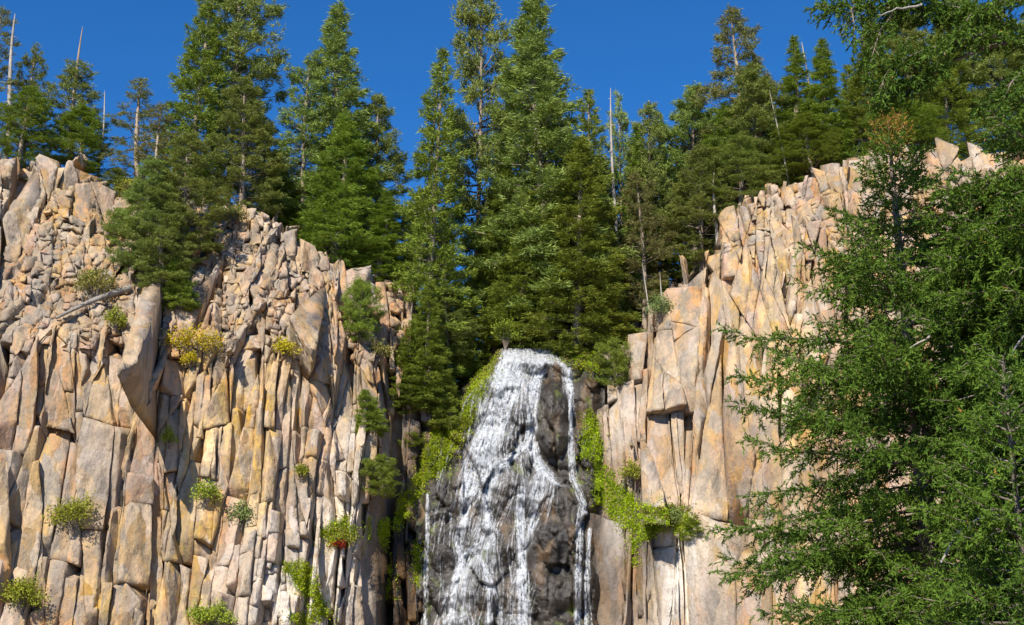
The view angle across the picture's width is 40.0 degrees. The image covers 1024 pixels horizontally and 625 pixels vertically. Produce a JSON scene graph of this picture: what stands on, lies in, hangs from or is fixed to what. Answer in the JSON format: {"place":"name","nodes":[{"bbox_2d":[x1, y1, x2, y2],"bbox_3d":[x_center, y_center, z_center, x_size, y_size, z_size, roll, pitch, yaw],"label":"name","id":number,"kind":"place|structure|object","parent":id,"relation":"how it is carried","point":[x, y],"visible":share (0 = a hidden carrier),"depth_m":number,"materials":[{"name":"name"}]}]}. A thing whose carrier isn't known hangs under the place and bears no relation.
{"place":"outdoors","nodes":[
{"label":"outdoors","id":0,"kind":"place"},
{"bbox_2d":[0,154,436,624],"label":"cliff","id":1,"kind":"structure","parent":0,"point":[90,401],"depth_m":55.97,"materials":[{"name":"stone"}]},
{"bbox_2d":[0,571,51,615],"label":"shrub","id":2,"kind":"object","parent":1,"relation":"on","point":[22,588],"visible":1,"depth_m":50.84,"materials":[{"name":"green plant"}]},
{"bbox_2d":[0,85,64,168],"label":"pine tree","id":3,"kind":"object","parent":1,"relation":"on","point":[35,108],"visible":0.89,"depth_m":64.98,"materials":[{"name":"green plant"}]},
{"bbox_2d":[42,489,102,535],"bbox_3d":[-16.500,7.459,52.640,2.252,1.726,2.055,0,-16,0],"label":"shrub","id":4,"kind":"object","parent":1,"relation":"on","point":[68,509],"visible":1,"depth_m":52.58,"materials":[{"name":"green plant"}]},
{"bbox_2d":[59,262,126,296],"bbox_3d":[-17.148,-1.262,57.976,2.482,1.524,2.050,-7,-18,24],"label":"shrub","id":5,"kind":"object","parent":1,"relation":"on","point":[108,281],"visible":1,"depth_m":57.86,"materials":[{"name":"green plant"}]},
{"bbox_2d":[55,278,132,318],"bbox_3d":[-16.947,-0.533,57.322,3.114,2.158,0.510,12,-20,-37],"label":"fallen log","id":6,"kind":"object","parent":1,"relation":"on","point":[116,292],"visible":1,"depth_m":57.50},
{"bbox_2d":[99,302,130,331],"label":"shrub","id":7,"kind":"object","parent":1,"relation":"on","point":[112,313],"visible":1,"depth_m":56.43,"materials":[{"name":"green plant"}]},
{"bbox_2d":[100,204,137,239],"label":"spruce sapling","id":8,"kind":"object","parent":1,"relation":"on","point":[111,236],"visible":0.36,"depth_m":61.27,"materials":[{"name":"green plant"}]},
{"bbox_2d":[113,175,144,198],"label":"shrub","id":9,"kind":"object","parent":1,"relation":"on","point":[123,181],"visible":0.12,"depth_m":63.52,"materials":[{"name":"green plant"}]},
{"bbox_2d":[101,155,183,280],"bbox_3d":[-15.587,-4.050,60.372,3.384,5.678,3.853,-7,-17,23],"label":"pine tree","id":10,"kind":"object","parent":1,"relation":"on","point":[131,195],"visible":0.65,"depth_m":59.65,"materials":[{"name":"green plant"}]},
{"bbox_2d":[118,103,198,224],"bbox_3d":[-15.753,-5.993,62.167,3.049,7.250,3.446,-8,-18,25],"label":"pine tree","id":11,"kind":"object","parent":1,"relation":"on","point":[158,146],"visible":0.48,"depth_m":62.50,"materials":[{"name":"green plant"}]},
{"bbox_2d":[114,181,205,301],"bbox_3d":[-14.764,-3.039,59.351,4.062,5.395,4.626,6,-17,-21],"label":"pine tree","id":12,"kind":"object","parent":1,"relation":"on","point":[148,244],"visible":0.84,"depth_m":58.92,"materials":[{"name":"green plant"}]},
{"bbox_2d":[160,425,178,448],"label":"shrub","id":13,"kind":"object","parent":1,"relation":"on","point":[167,437],"visible":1,"depth_m":55.01,"materials":[{"name":"green plant"}]},
{"bbox_2d":[161,258,201,311],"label":"spruce sapling","id":14,"kind":"object","parent":1,"relation":"on","point":[185,290],"visible":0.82,"depth_m":58.36,"materials":[{"name":"green plant"}]},
{"bbox_2d":[178,348,200,367],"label":"shrub","id":15,"kind":"object","parent":1,"relation":"on","point":[188,357],"visible":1,"depth_m":56.53,"materials":[{"name":"yellow plant"}]},
{"bbox_2d":[139,130,242,261],"bbox_3d":[-14.048,-4.996,61.482,4.620,6.219,4.057,4,-16,-12],"label":"pine tree","id":16,"kind":"object","parent":1,"relation":"on","point":[190,140],"visible":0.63,"depth_m":61.17,"materials":[{"name":"green plant"}]},
{"bbox_2d":[158,319,226,358],"bbox_3d":[-12.936,1.017,56.982,2.722,1.654,2.098,0,-16,0],"label":"shrub","id":17,"kind":"object","parent":1,"relation":"on","point":[181,338],"visible":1,"depth_m":56.74,"materials":[{"name":"yellow plant"}]},
{"bbox_2d":[186,475,223,505],"bbox_3d":[-11.770,6.921,54.528,1.495,1.215,1.148,0,-16,0],"label":"shrub","id":18,"kind":"object","parent":1,"relation":"on","point":[210,492],"visible":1,"depth_m":54.33,"materials":[{"name":"green plant"}]},
{"bbox_2d":[183,597,239,624],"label":"shrub","id":19,"kind":"object","parent":1,"relation":"on","point":[203,617],"visible":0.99,"depth_m":52.47,"materials":[{"name":"green plant"}]},
{"bbox_2d":[221,202,250,224],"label":"shrub","id":20,"kind":"object","parent":1,"relation":"on","point":[236,216],"visible":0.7,"depth_m":63.62,"materials":[{"name":"green plant"}]},
{"bbox_2d":[220,498,255,531],"bbox_3d":[-10.497,7.834,54.767,1.143,1.343,1.310,-15,-22,42],"label":"shrub","id":21,"kind":"object","parent":1,"relation":"on","point":[242,514],"visible":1,"depth_m":54.62,"materials":[{"name":"green plant"}]},
{"bbox_2d":[194,76,298,215],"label":"pine tree","id":22,"kind":"object","parent":1,"relation":"on","point":[241,175],"visible":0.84,"depth_m":66.25,"materials":[{"name":"green plant"}]},
{"bbox_2d":[271,335,301,357],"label":"shrub","id":23,"kind":"object","parent":1,"relation":"on","point":[283,348],"visible":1,"depth_m":57.74,"materials":[{"name":"yellow plant"}]},
{"bbox_2d":[292,461,310,479],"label":"shrub","id":24,"kind":"object","parent":1,"relation":"on","point":[301,470],"visible":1,"depth_m":55.90,"materials":[{"name":"green plant"}]},
{"bbox_2d":[326,534,346,549],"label":"shrub","id":25,"kind":"object","parent":1,"relation":"on","point":[340,544],"visible":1,"depth_m":55.72,"materials":[{"name":"red plant"}]},
{"bbox_2d":[320,521,356,548],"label":"shrub","id":26,"kind":"object","parent":1,"relation":"on","point":[340,537],"visible":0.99,"depth_m":55.85,"materials":[{"name":"green plant"}]},
{"bbox_2d":[338,272,388,341],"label":"spruce sapling","id":27,"kind":"object","parent":1,"relation":"on","point":[358,325],"visible":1,"depth_m":60.94,"materials":[{"name":"green plant"}]},
{"bbox_2d":[353,389,390,439],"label":"spruce sapling","id":28,"kind":"object","parent":1,"relation":"on","point":[372,404],"visible":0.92,"depth_m":58.35,"materials":[{"name":"green plant"}]},
{"bbox_2d":[351,190,403,281],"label":"fir tree","id":29,"kind":"object","parent":1,"relation":"on","point":[382,222],"visible":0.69,"depth_m":65.71,"materials":[{"name":"green plant"}]},
{"bbox_2d":[356,451,403,499],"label":"spruce sapling","id":30,"kind":"object","parent":1,"relation":"on","point":[384,471],"visible":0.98,"depth_m":57.34,"materials":[{"name":"green plant"}]},
{"bbox_2d":[367,337,398,361],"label":"shrub","id":31,"kind":"object","parent":1,"relation":"on","point":[378,349],"visible":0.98,"depth_m":60.80,"materials":[{"name":"green plant"}]},
{"bbox_2d":[279,351,506,624],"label":"moss","id":32,"kind":"object","parent":1,"relation":"attached to","point":[307,569],"visible":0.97,"depth_m":59.56,"materials":[{"name":"plant"}]},
{"bbox_2d":[383,330,441,409],"bbox_3d":[-4.489,2.557,62.004,2.917,3.543,2.835,6,-17,-20],"label":"spruce tree","id":33,"kind":"object","parent":1,"relation":"on","point":[398,402],"visible":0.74,"depth_m":61.42,"materials":[{"name":"green plant"}]},
{"bbox_2d":[395,430,429,446],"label":"spruce sapling","id":34,"kind":"object","parent":1,"relation":"on","point":[417,441],"visible":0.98,"depth_m":60.94,"materials":[{"name":"green plant"}]},
{"bbox_2d":[388,278,459,414],"bbox_3d":[-3.894,1.557,62.376,3.340,6.421,3.425,2,-16,-7],"label":"spruce tree","id":35,"kind":"object","parent":1,"relation":"on","point":[429,326],"visible":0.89,"depth_m":61.67,"materials":[{"name":"green plant"}]},
{"bbox_2d":[425,283,484,367],"bbox_3d":[-2.837,0.563,64.675,3.600,4.020,3.162,-7,-17,22],"label":"spruce tree","id":36,"kind":"object","parent":1,"relation":"on","point":[444,314],"visible":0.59,"depth_m":64.40,"materials":[{"name":"green plant"}]},
{"bbox_2d":[18,174,718,391],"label":"hillside","id":37,"kind":"structure","parent":0,"point":[692,275],"depth_m":67.99,"materials":[{"name":"soil"}]},
{"bbox_2d":[1,14,26,158],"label":"dead tree","id":38,"kind":"object","parent":37,"relation":"on","point":[10,74],"visible":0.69,"depth_m":67.23,"materials":[{"name":"grey wood"}]},
{"bbox_2d":[0,5,35,142],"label":"pine tree","id":39,"kind":"object","parent":37,"relation":"on","point":[5,22],"visible":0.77,"depth_m":68.08,"materials":[{"name":"green plant"}]},
{"bbox_2d":[6,42,55,165],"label":"pine tree","id":40,"kind":"object","parent":37,"relation":"on","point":[36,57],"visible":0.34,"depth_m":68.29,"materials":[{"name":"green plant"}]},
{"bbox_2d":[44,26,111,146],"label":"pine tree","id":41,"kind":"object","parent":37,"relation":"on","point":[75,77],"visible":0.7,"depth_m":68.58,"materials":[{"name":"green plant"}]},
{"bbox_2d":[36,103,120,179],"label":"pine tree","id":42,"kind":"object","parent":37,"relation":"on","point":[94,140],"visible":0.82,"depth_m":66.20,"materials":[{"name":"green plant"}]},
{"bbox_2d":[97,91,106,173],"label":"dead tree","id":43,"kind":"object","parent":37,"relation":"on","point":[103,125],"visible":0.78,"depth_m":67.31,"materials":[{"name":"grey wood"}]},
{"bbox_2d":[98,167,129,196],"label":"pine tree","id":44,"kind":"object","parent":37,"relation":"on","point":[119,172],"visible":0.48,"depth_m":65.22,"materials":[{"name":"green plant"}]},
{"bbox_2d":[97,77,169,178],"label":"pine tree","id":45,"kind":"object","parent":37,"relation":"on","point":[141,93],"visible":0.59,"depth_m":67.07,"materials":[{"name":"green plant"}]},
{"bbox_2d":[143,0,238,210],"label":"fir tree","id":46,"kind":"object","parent":37,"relation":"on","point":[191,111],"visible":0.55,"depth_m":67.92,"materials":[{"name":"green plant"}]},
{"bbox_2d":[185,0,293,201],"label":"pine tree","id":47,"kind":"object","parent":37,"relation":"on","point":[240,64],"visible":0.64,"depth_m":69.74,"materials":[{"name":"green plant"}]},
{"bbox_2d":[218,116,300,210],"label":"pine tree","id":48,"kind":"object","parent":37,"relation":"on","point":[265,159],"visible":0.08,"depth_m":70.06,"materials":[{"name":"green plant"}]},
{"bbox_2d":[256,154,302,232],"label":"fir tree","id":49,"kind":"object","parent":37,"relation":"on","point":[293,214],"visible":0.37,"depth_m":68.12,"materials":[{"name":"green plant"}]},
{"bbox_2d":[270,51,340,238],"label":"pine tree","id":50,"kind":"object","parent":37,"relation":"on","point":[305,81],"visible":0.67,"depth_m":69.29,"materials":[{"name":"green plant"}]},
{"bbox_2d":[283,112,393,269],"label":"fir tree","id":51,"kind":"object","parent":37,"relation":"on","point":[338,242],"visible":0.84,"depth_m":66.39,"materials":[{"name":"green plant"}]},
{"bbox_2d":[277,0,404,268],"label":"pine tree","id":52,"kind":"object","parent":37,"relation":"on","point":[334,41],"visible":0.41,"depth_m":70.15,"materials":[{"name":"green plant"}]},
{"bbox_2d":[346,92,420,274],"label":"pine tree","id":53,"kind":"object","parent":37,"relation":"on","point":[396,161],"visible":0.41,"depth_m":70.81,"materials":[{"name":"green plant"}]},
{"bbox_2d":[397,210,456,273],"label":"fir tree","id":54,"kind":"object","parent":37,"relation":"on","point":[404,230],"visible":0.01,"depth_m":73.41,"materials":[{"name":"green plant"}]},
{"bbox_2d":[384,45,483,383],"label":"fir tree","id":55,"kind":"object","parent":37,"relation":"on","point":[449,193],"visible":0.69,"depth_m":66.14,"materials":[{"name":"green plant"}]},
{"bbox_2d":[417,220,468,385],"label":"fir tree","id":56,"kind":"object","parent":37,"relation":"on","point":[443,265],"visible":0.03,"depth_m":71.65,"materials":[{"name":"green plant"}]},
{"bbox_2d":[439,294,492,390],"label":"fir tree","id":57,"kind":"object","parent":37,"relation":"on","point":[460,382],"visible":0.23,"depth_m":65.86,"materials":[{"name":"green plant"}]},
{"bbox_2d":[437,0,518,361],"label":"pine tree","id":58,"kind":"object","parent":37,"relation":"on","point":[470,67],"visible":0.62,"depth_m":71.63,"materials":[{"name":"green plant"}]},
{"bbox_2d":[461,165,536,361],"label":"fir tree","id":59,"kind":"object","parent":37,"relation":"on","point":[495,203],"visible":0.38,"depth_m":67.67,"materials":[{"name":"green plant"}]},
{"bbox_2d":[471,190,568,348],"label":"fir tree","id":60,"kind":"object","parent":37,"relation":"on","point":[507,293],"visible":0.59,"depth_m":65.76,"materials":[{"name":"green plant"}]},
{"bbox_2d":[468,56,586,290],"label":"pine tree","id":61,"kind":"object","parent":37,"relation":"on","point":[511,189],"visible":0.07,"depth_m":70.46,"materials":[{"name":"green plant"}]},
{"bbox_2d":[455,0,639,340],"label":"pine tree","id":62,"kind":"object","parent":37,"relation":"on","point":[540,111],"visible":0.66,"depth_m":68.38,"materials":[{"name":"green plant"}]},
{"bbox_2d":[508,134,644,358],"bbox_3d":[2.974,-2.847,66.400,6.577,11.738,6.745,-2,-16,6],"label":"fir tree","id":63,"kind":"object","parent":37,"relation":"on","point":[580,152],"visible":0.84,"depth_m":64.92,"materials":[{"name":"green plant"}]},
{"bbox_2d":[555,87,641,350],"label":"fir tree","id":64,"kind":"object","parent":37,"relation":"on","point":[596,121],"visible":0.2,"depth_m":69.00,"materials":[{"name":"green plant"}]},
{"bbox_2d":[606,88,624,324],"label":"dead tree","id":65,"kind":"object","parent":37,"relation":"on","point":[613,184],"visible":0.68,"depth_m":69.73,"materials":[{"name":"grey wood"}]},
{"bbox_2d":[592,156,643,291],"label":"fir tree","id":66,"kind":"object","parent":37,"relation":"on","point":[605,159],"visible":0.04,"depth_m":73.62,"materials":[{"name":"green plant"}]},
{"bbox_2d":[604,89,633,296],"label":"dead tree","id":67,"kind":"object","parent":37,"relation":"on","point":[619,146],"visible":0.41,"depth_m":71.42,"materials":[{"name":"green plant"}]},
{"bbox_2d":[615,123,668,327],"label":"fir tree","id":68,"kind":"object","parent":37,"relation":"on","point":[636,134],"visible":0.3,"depth_m":69.62,"materials":[{"name":"green plant"}]},
{"bbox_2d":[611,171,681,328],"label":"pine tree","id":69,"kind":"object","parent":37,"relation":"on","point":[641,222],"visible":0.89,"depth_m":67.25,"materials":[{"name":"green plant"}]},
{"bbox_2d":[621,100,680,296],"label":"pine tree","id":70,"kind":"object","parent":37,"relation":"on","point":[663,181],"visible":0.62,"depth_m":70.66,"materials":[{"name":"green plant"}]},
{"bbox_2d":[641,147,698,287],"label":"fir tree","id":71,"kind":"object","parent":37,"relation":"on","point":[673,283],"visible":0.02,"depth_m":72.99,"materials":[{"name":"green plant"}]},
{"bbox_2d":[658,150,698,284],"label":"fir tree","id":72,"kind":"object","parent":37,"relation":"on","point":[675,278],"visible":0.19,"depth_m":71.44,"materials":[{"name":"green plant"}]},
{"bbox_2d":[650,82,726,269],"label":"pine tree","id":73,"kind":"object","parent":37,"relation":"on","point":[694,118],"visible":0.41,"depth_m":71.63,"materials":[{"name":"green plant"}]},
{"bbox_2d":[650,144,742,272],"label":"pine tree","id":74,"kind":"object","parent":37,"relation":"on","point":[703,166],"visible":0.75,"depth_m":66.81,"materials":[{"name":"green plant"}]},
{"bbox_2d":[709,180,718,242],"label":"dead tree","id":75,"kind":"object","parent":37,"relation":"on","point":[716,226],"visible":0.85,"depth_m":66.15,"materials":[{"name":"grey wood"}]},
{"bbox_2d":[680,100,754,231],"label":"fir tree","id":76,"kind":"object","parent":37,"relation":"on","point":[721,114],"visible":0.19,"depth_m":70.40,"materials":[{"name":"green plant"}]},
{"bbox_2d":[686,2,788,175],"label":"pine tree","id":77,"kind":"object","parent":37,"relation":"on","point":[715,92],"visible":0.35,"depth_m":72.68,"materials":[{"name":"green plant"}]},
{"bbox_2d":[686,133,789,219],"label":"pine tree","id":78,"kind":"object","parent":37,"relation":"on","point":[745,159],"visible":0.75,"depth_m":66.88,"materials":[{"name":"green plant"}]},
{"bbox_2d":[710,61,797,193],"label":"pine tree","id":79,"kind":"object","parent":37,"relation":"on","point":[752,84],"visible":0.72,"depth_m":69.22,"materials":[{"name":"green plant"}]},
{"bbox_2d":[763,34,816,185],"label":"fir tree","id":80,"kind":"object","parent":37,"relation":"on","point":[792,83],"visible":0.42,"depth_m":70.30,"materials":[{"name":"green plant"}]},
{"bbox_2d":[758,110,846,185],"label":"pine tree","id":81,"kind":"object","parent":37,"relation":"on","point":[809,146],"visible":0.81,"depth_m":66.84,"materials":[{"name":"green plant"}]},
{"bbox_2d":[799,37,858,175],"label":"fir tree","id":82,"kind":"object","parent":37,"relation":"on","point":[824,90],"visible":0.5,"depth_m":69.00,"materials":[{"name":"green plant"}]},
{"bbox_2d":[836,63,878,152],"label":"fir tree","id":83,"kind":"object","parent":37,"relation":"on","point":[847,68],"visible":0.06,"depth_m":75.34,"materials":[{"name":"green plant"}]},
{"bbox_2d":[838,18,901,156],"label":"fir tree","id":84,"kind":"object","parent":37,"relation":"on","point":[856,95],"visible":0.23,"depth_m":70.00,"materials":[{"name":"green plant"}]},
{"bbox_2d":[850,99,962,157],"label":"pine tree","id":85,"kind":"object","parent":37,"relation":"on","point":[919,116],"visible":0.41,"depth_m":65.29,"materials":[{"name":"green plant"}]},
{"bbox_2d":[860,0,958,145],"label":"pine tree","id":86,"kind":"object","parent":37,"relation":"on","point":[904,33],"visible":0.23,"depth_m":71.24,"materials":[{"name":"green plant"}]},
{"bbox_2d":[914,21,990,160],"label":"fir tree","id":87,"kind":"object","parent":37,"relation":"on","point":[945,123],"visible":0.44,"depth_m":69.46,"materials":[{"name":"green plant"}]},
{"bbox_2d":[926,0,998,156],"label":"pine tree","id":88,"kind":"object","parent":37,"relation":"on","point":[955,3],"visible":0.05,"depth_m":72.63,"materials":[{"name":"green plant"}]},
{"bbox_2d":[949,5,1023,153],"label":"pine tree","id":89,"kind":"object","parent":37,"relation":"on","point":[978,76],"visible":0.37,"depth_m":70.03,"materials":[{"name":"green plant"}]},
{"bbox_2d":[998,12,1023,158],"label":"fir tree","id":90,"kind":"object","parent":37,"relation":"on","point":[1021,95],"visible":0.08,"depth_m":69.64,"materials":[{"name":"green plant"}]},
{"bbox_2d":[0,0,1023,358],"label":"sky","id":91,"kind":"structure","parent":0,"point":[643,50],"materials":[{"name":"blue"}]},
{"bbox_2d":[584,137,1023,624],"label":"cliff","id":92,"kind":"structure","parent":0,"point":[674,425],"depth_m":59.37,"materials":[{"name":"stone"}]},
{"bbox_2d":[444,347,698,532],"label":"shrubs","id":93,"kind":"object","parent":92,"relation":"on","point":[585,356],"depth_m":62.79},
{"bbox_2d":[590,333,634,386],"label":"spruce sapling","id":94,"kind":"object","parent":92,"relation":"on","point":[612,349],"visible":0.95,"depth_m":62.29,"materials":[{"name":"green plant"}]},
{"bbox_2d":[538,349,701,568],"bbox_3d":[4.347,5.761,60.502,2.814,10.534,8.474,13,-21,-39],"label":"moss","id":95,"kind":"object","parent":92,"relation":"attached to","point":[627,500],"visible":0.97,"depth_m":59.84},
{"bbox_2d":[617,454,640,485],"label":"shrub","id":96,"kind":"object","parent":92,"relation":"on","point":[632,470],"visible":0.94,"depth_m":59.65,"materials":[{"name":"green plant"}]},
{"bbox_2d":[641,292,675,322],"bbox_3d":[6.548,-0.253,62.969,1.813,1.414,1.201,0,-16,0],"label":"shrub","id":97,"kind":"object","parent":92,"relation":"on","point":[657,307],"visible":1,"depth_m":62.86,"materials":[{"name":"green plant"}]},
{"bbox_2d":[664,502,687,528],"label":"shrub","id":98,"kind":"object","parent":92,"relation":"on","point":[677,515],"visible":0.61,"depth_m":57.81,"materials":[{"name":"green plant"}]},
{"bbox_2d":[676,516,707,540],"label":"shrub","id":99,"kind":"object","parent":92,"relation":"on","point":[695,530],"visible":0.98,"depth_m":56.73,"materials":[{"name":"green plant"}]},
{"label":"ground","id":100,"kind":"structure","parent":0,"visible":0},
{"bbox_2d":[416,349,604,624],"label":"wet rock face","id":101,"kind":"object","parent":100,"relation":"on","point":[550,522],"visible":0.91,"depth_m":59.40},
{"bbox_2d":[428,377,472,431],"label":"spruce sapling","id":102,"kind":"object","parent":101,"relation":"on","point":[452,405],"visible":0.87,"depth_m":61.33,"materials":[{"name":"green plant"}]},
{"bbox_2d":[490,314,521,350],"bbox_3d":[-0.230,0.860,64.718,1.547,1.766,1.256,0,-16,0],"label":"shrub","id":103,"kind":"object","parent":101,"relation":"on","point":[505,340],"visible":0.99,"depth_m":64.65,"materials":[{"name":"green plant"}]},
{"bbox_2d":[423,350,591,624],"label":"waterfall","id":104,"kind":"structure","parent":101,"relation":"on","point":[492,433],"depth_m":59.79,"materials":[{"name":"white liquid"}]},
{"bbox_2d":[701,106,1022,624],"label":"spruce tree","id":105,"kind":"object","parent":100,"relation":"on","point":[901,375],"visible":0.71,"depth_m":15.89,"materials":[{"name":"green plant"}]},
{"bbox_2d":[801,0,1023,624],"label":"spruce tree","id":106,"kind":"object","parent":100,"relation":"on","point":[1001,226],"visible":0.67,"depth_m":15.09,"materials":[{"name":"green plant"}]},
{"bbox_2d":[876,345,1023,624],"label":"spruce tree","id":107,"kind":"object","parent":100,"relation":"on","point":[986,540],"visible":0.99,"depth_m":13.09,"materials":[{"name":"green plant"}]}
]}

